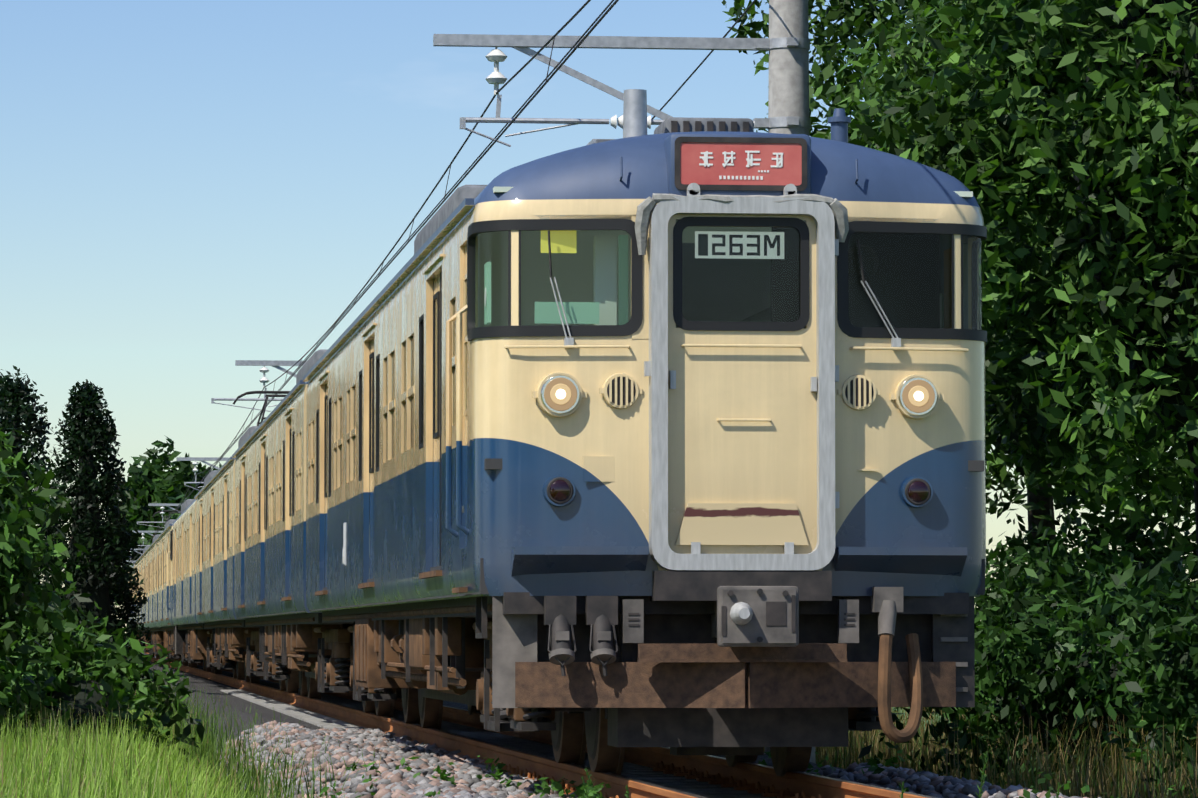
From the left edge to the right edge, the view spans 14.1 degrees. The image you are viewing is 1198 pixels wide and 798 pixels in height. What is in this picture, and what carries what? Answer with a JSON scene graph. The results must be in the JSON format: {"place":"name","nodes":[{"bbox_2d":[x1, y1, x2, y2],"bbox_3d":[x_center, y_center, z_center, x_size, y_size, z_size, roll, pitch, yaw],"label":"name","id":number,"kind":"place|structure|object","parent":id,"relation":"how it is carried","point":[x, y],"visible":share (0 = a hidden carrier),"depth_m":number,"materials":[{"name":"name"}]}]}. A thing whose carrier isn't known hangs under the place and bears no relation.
{"place":"outdoors","nodes":[
{"label":"outdoors","id":0,"kind":"place"},
{"bbox_2d":[0,697,275,797],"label":"grass field","id":1,"kind":"structure","parent":0,"point":[116,775],"depth_m":26.19,"materials":[{"name":"green plant"}]},
{"bbox_2d":[0,365,64,611],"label":"conifer","id":2,"kind":"object","parent":1,"relation":"on","point":[15,394],"depth_m":97.75,"materials":[{"name":"green plant"}]},
{"bbox_2d":[27,379,157,697],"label":"conifer","id":3,"kind":"object","parent":1,"relation":"on","point":[86,404],"depth_m":78.82,"materials":[{"name":"green plant"}]},
{"bbox_2d":[0,587,204,759],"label":"bush","id":4,"kind":"object","parent":1,"relation":"on","point":[59,668],"depth_m":38.26,"materials":[{"name":"green plant"}]},
{"bbox_2d":[127,653,1006,797],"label":"ballast ground","id":5,"kind":"structure","parent":0,"point":[199,683],"depth_m":64.30,"materials":[{"name":"grey gravel"}]},
{"bbox_2d":[133,531,162,548],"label":"catenary pole","id":6,"kind":"object","parent":5,"relation":"on","point":[143,532],"visible":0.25,"depth_m":246.38,"materials":[{"name":"metal"}]},
{"bbox_2d":[137,503,181,527],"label":"catenary pole","id":7,"kind":"object","parent":5,"relation":"on","point":[160,504],"visible":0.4,"depth_m":195.72,"materials":[{"name":"metal"}]},
{"bbox_2d":[176,457,228,489],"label":"catenary pole","id":8,"kind":"object","parent":5,"relation":"on","point":[201,459],"visible":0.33,"depth_m":145.11,"materials":[{"name":"metal"}]},
{"bbox_2d":[119,659,380,797],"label":"shoulder grass","id":9,"kind":"structure","parent":5,"relation":"on","point":[214,752],"depth_m":38.91,"materials":[{"name":"green plant"}]},
{"bbox_2d":[211,360,306,411],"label":"catenary pole","id":10,"kind":"object","parent":5,"relation":"on","point":[277,364],"visible":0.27,"depth_m":93.96,"materials":[{"name":"metal"}]},
{"bbox_2d":[220,690,821,797],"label":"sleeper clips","id":11,"kind":"object","parent":5,"relation":"on","point":[706,785],"visible":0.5,"depth_m":34.09,"materials":[{"name":"metal"}]},
{"bbox_2d":[147,653,937,797],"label":"rails","id":12,"kind":"object","parent":5,"relation":"on","point":[808,784],"visible":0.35,"depth_m":34.07,"materials":[{"name":"brown metal"}]},
{"bbox_2d":[128,546,181,658],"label":"car","id":13,"kind":"object","parent":12,"relation":"on","point":[130,618],"visible":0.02,"depth_m":172.55,"materials":[{"name":"metal"}]},
{"bbox_2d":[133,510,180,661],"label":"car","id":14,"kind":"object","parent":12,"relation":"on","point":[139,561],"visible":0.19,"depth_m":153.53,"materials":[{"name":"metal"}]},
{"bbox_2d":[142,519,188,665],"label":"car","id":15,"kind":"object","parent":12,"relation":"on","point":[157,633],"visible":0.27,"depth_m":133.68,"materials":[{"name":"metal"}]},
{"bbox_2d":[154,499,211,671],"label":"car","id":16,"kind":"object","parent":12,"relation":"on","point":[163,588],"visible":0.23,"depth_m":113.94,"materials":[{"name":"metal"}]},
{"bbox_2d":[172,470,244,679],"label":"car","id":17,"kind":"object","parent":12,"relation":"on","point":[193,639],"visible":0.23,"depth_m":92.68,"materials":[{"name":"metal"}]},
{"bbox_2d":[194,391,298,693],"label":"car","id":18,"kind":"object","parent":12,"relation":"on","point":[233,637],"visible":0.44,"depth_m":73.55,"materials":[{"name":"metal"}]},
{"bbox_2d":[232,349,480,717],"bbox_3d":[-2.486,1.564,56.394,2.937,4.043,20.160,0,-3,-6],"label":"car","id":19,"kind":"object","parent":12,"relation":"on","point":[269,454],"visible":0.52,"depth_m":52.80,"materials":[{"name":"paint"}]},
{"bbox_2d":[303,89,986,775],"bbox_3d":[-0.296,0.583,36.337,2.984,4.043,20.560,0,-3,-6],"label":"car","id":20,"kind":"object","parent":12,"relation":"on","point":[669,433],"visible":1,"depth_m":26.88,"materials":[{"name":"paint"}]},
{"bbox_2d":[433,0,815,763],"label":"catenary pole","id":21,"kind":"object","parent":5,"relation":"on","point":[785,44],"visible":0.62,"depth_m":43.17,"materials":[{"name":"metal"}]},
{"bbox_2d":[130,0,755,561],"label":"catenary wires","id":22,"kind":"object","parent":21,"relation":"attached to","point":[496,138],"visible":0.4,"depth_m":48.69,"materials":[{"name":"grey metal"}]},
{"bbox_2d":[190,720,1099,797],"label":"ballast stones","id":23,"kind":"object","parent":5,"relation":"on","point":[390,750],"visible":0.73,"depth_m":32.40,"materials":[{"name":"grey gravel"}]},
{"bbox_2d":[320,750,1197,797],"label":"shoulder weeds","id":24,"kind":"object","parent":5,"relation":"on","point":[580,792],"visible":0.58,"depth_m":28.99,"materials":[{"name":"green plant"}]},
{"bbox_2d":[581,751,1063,797],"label":"weed stalks","id":25,"kind":"object","parent":5,"relation":"on","point":[902,785],"visible":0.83,"depth_m":16.06,"materials":[{"name":"green plant"}]},
{"bbox_2d":[0,0,1197,632],"label":"sky","id":26,"kind":"structure","parent":0,"point":[190,189],"materials":[{"name":"blue"}]},
{"bbox_2d":[127,645,1197,797],"bbox_3d":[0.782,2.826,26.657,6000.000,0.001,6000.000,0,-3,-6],"label":"field ground","id":27,"kind":"structure","parent":0,"point":[940,721],"depth_m":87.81,"materials":[{"name":"green plant"}]},
{"bbox_2d":[0,369,45,582],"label":"conifer","id":28,"kind":"object","parent":27,"relation":"on","point":[24,454],"visible":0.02,"depth_m":123.62,"materials":[{"name":"green plant"}]},
{"bbox_2d":[0,428,96,750],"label":"bush","id":29,"kind":"object","parent":27,"relation":"on","point":[18,552],"visible":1,"depth_m":36.00,"materials":[{"name":"green plant"}]},
{"bbox_2d":[62,561,129,673],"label":"conifer","id":30,"kind":"object","parent":27,"relation":"on","point":[110,592],"visible":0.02,"depth_m":100.74,"materials":[{"name":"green plant"}]},
{"bbox_2d":[104,455,206,605],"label":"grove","id":31,"kind":"object","parent":27,"relation":"on","point":[147,488],"visible":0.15,"depth_m":406.90,"materials":[{"name":"green plant"}]},
{"bbox_2d":[108,435,215,551],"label":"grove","id":32,"kind":"object","parent":27,"relation":"on","point":[186,468],"visible":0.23,"depth_m":406.51,"materials":[{"name":"green plant"}]},
{"bbox_2d":[156,462,222,527],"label":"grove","id":33,"kind":"object","parent":27,"relation":"on","point":[175,515],"depth_m":365.30,"materials":[{"name":"green plant"}]},
{"bbox_2d":[127,702,344,797],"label":"slope grass","id":34,"kind":"structure","parent":27,"relation":"on","point":[226,770],"depth_m":36.62,"materials":[{"name":"green plant"}]},
{"bbox_2d":[894,549,998,733],"bbox_3d":[5.101,3.155,61.353,3.438,2.958,2.702,0,-3,-6],"label":"shrub","id":35,"kind":"object","parent":27,"relation":"on","point":[993,566],"visible":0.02,"depth_m":61.84,"materials":[{"name":"green plant"}]},
{"bbox_2d":[721,0,1195,758],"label":"tree","id":36,"kind":"object","parent":27,"relation":"on","point":[823,86],"depth_m":49.46,"materials":[{"name":"green plant"}]},
{"bbox_2d":[963,534,1031,760],"bbox_3d":[5.422,2.999,57.237,3.246,2.868,3.020,0,-3,-6],"label":"shrub","id":37,"kind":"object","parent":27,"relation":"on","point":[990,541],"depth_m":56.60,"materials":[{"name":"green plant"}]},
{"bbox_2d":[829,0,1187,491],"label":"tree","id":38,"kind":"object","parent":27,"relation":"on","point":[895,71],"visible":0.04,"depth_m":44.18,"materials":[{"name":"green plant"}]},
{"bbox_2d":[830,0,1197,569],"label":"tree","id":39,"kind":"object","parent":27,"relation":"on","point":[1048,143],"depth_m":37.85,"materials":[{"name":"green plant"}]},
{"bbox_2d":[858,504,1197,794],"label":"shrub","id":40,"kind":"object","parent":27,"relation":"on","point":[993,654],"depth_m":38.21,"materials":[{"name":"green plant"}]},
{"bbox_2d":[909,23,1177,484],"bbox_3d":[7.581,-2.684,54.081,8.999,13.896,7.351,0,-3,-6],"label":"tree","id":41,"kind":"object","parent":27,"relation":"on","point":[1062,469],"depth_m":54.61,"materials":[{"name":"green plant"}]},
{"bbox_2d":[940,514,1197,790],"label":"shrub","id":42,"kind":"object","parent":27,"relation":"on","point":[1043,581],"depth_m":41.86,"materials":[{"name":"green plant"}]},
{"bbox_2d":[965,524,1186,766],"bbox_3d":[4.799,2.558,46.714,2.736,2.711,2.847,0,-3,-6],"label":"shrub","id":43,"kind":"object","parent":27,"relation":"on","point":[1067,578],"visible":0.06,"depth_m":46.26,"materials":[{"name":"green plant"}]},
{"bbox_2d":[957,486,1194,727],"bbox_3d":[5.343,2.338,53.746,3.453,2.976,2.276,-2,-3,34],"label":"shrub","id":44,"kind":"object","parent":27,"relation":"on","point":[1014,538],"visible":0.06,"depth_m":53.92,"materials":[{"name":"green plant"}]},
{"bbox_2d":[986,410,1194,518],"bbox_3d":[7.687,-1.920,60.268,8.537,12.979,6.130,-1,-3,20],"label":"tree","id":45,"kind":"object","parent":27,"relation":"on","point":[993,507],"depth_m":60.87,"materials":[{"name":"green plant"}]},
{"bbox_2d":[985,493,1197,774],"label":"shrub","id":46,"kind":"object","parent":27,"relation":"on","point":[1017,542],"depth_m":49.83,"materials":[{"name":"green plant"}]},
{"bbox_2d":[1094,545,1197,797],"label":"shrub","id":47,"kind":"object","parent":27,"relation":"on","point":[1163,700],"visible":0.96,"depth_m":33.07,"materials":[{"name":"green plant"}]},
{"bbox_2d":[1143,441,1195,526],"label":"tree","id":48,"kind":"object","parent":27,"relation":"on","point":[1168,519],"depth_m":74.38,"materials":[{"name":"green plant"}]},
{"bbox_2d":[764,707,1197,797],"bbox_3d":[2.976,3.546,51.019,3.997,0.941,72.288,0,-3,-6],"label":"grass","id":49,"kind":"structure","parent":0,"point":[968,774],"depth_m":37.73,"materials":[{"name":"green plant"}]}
]}

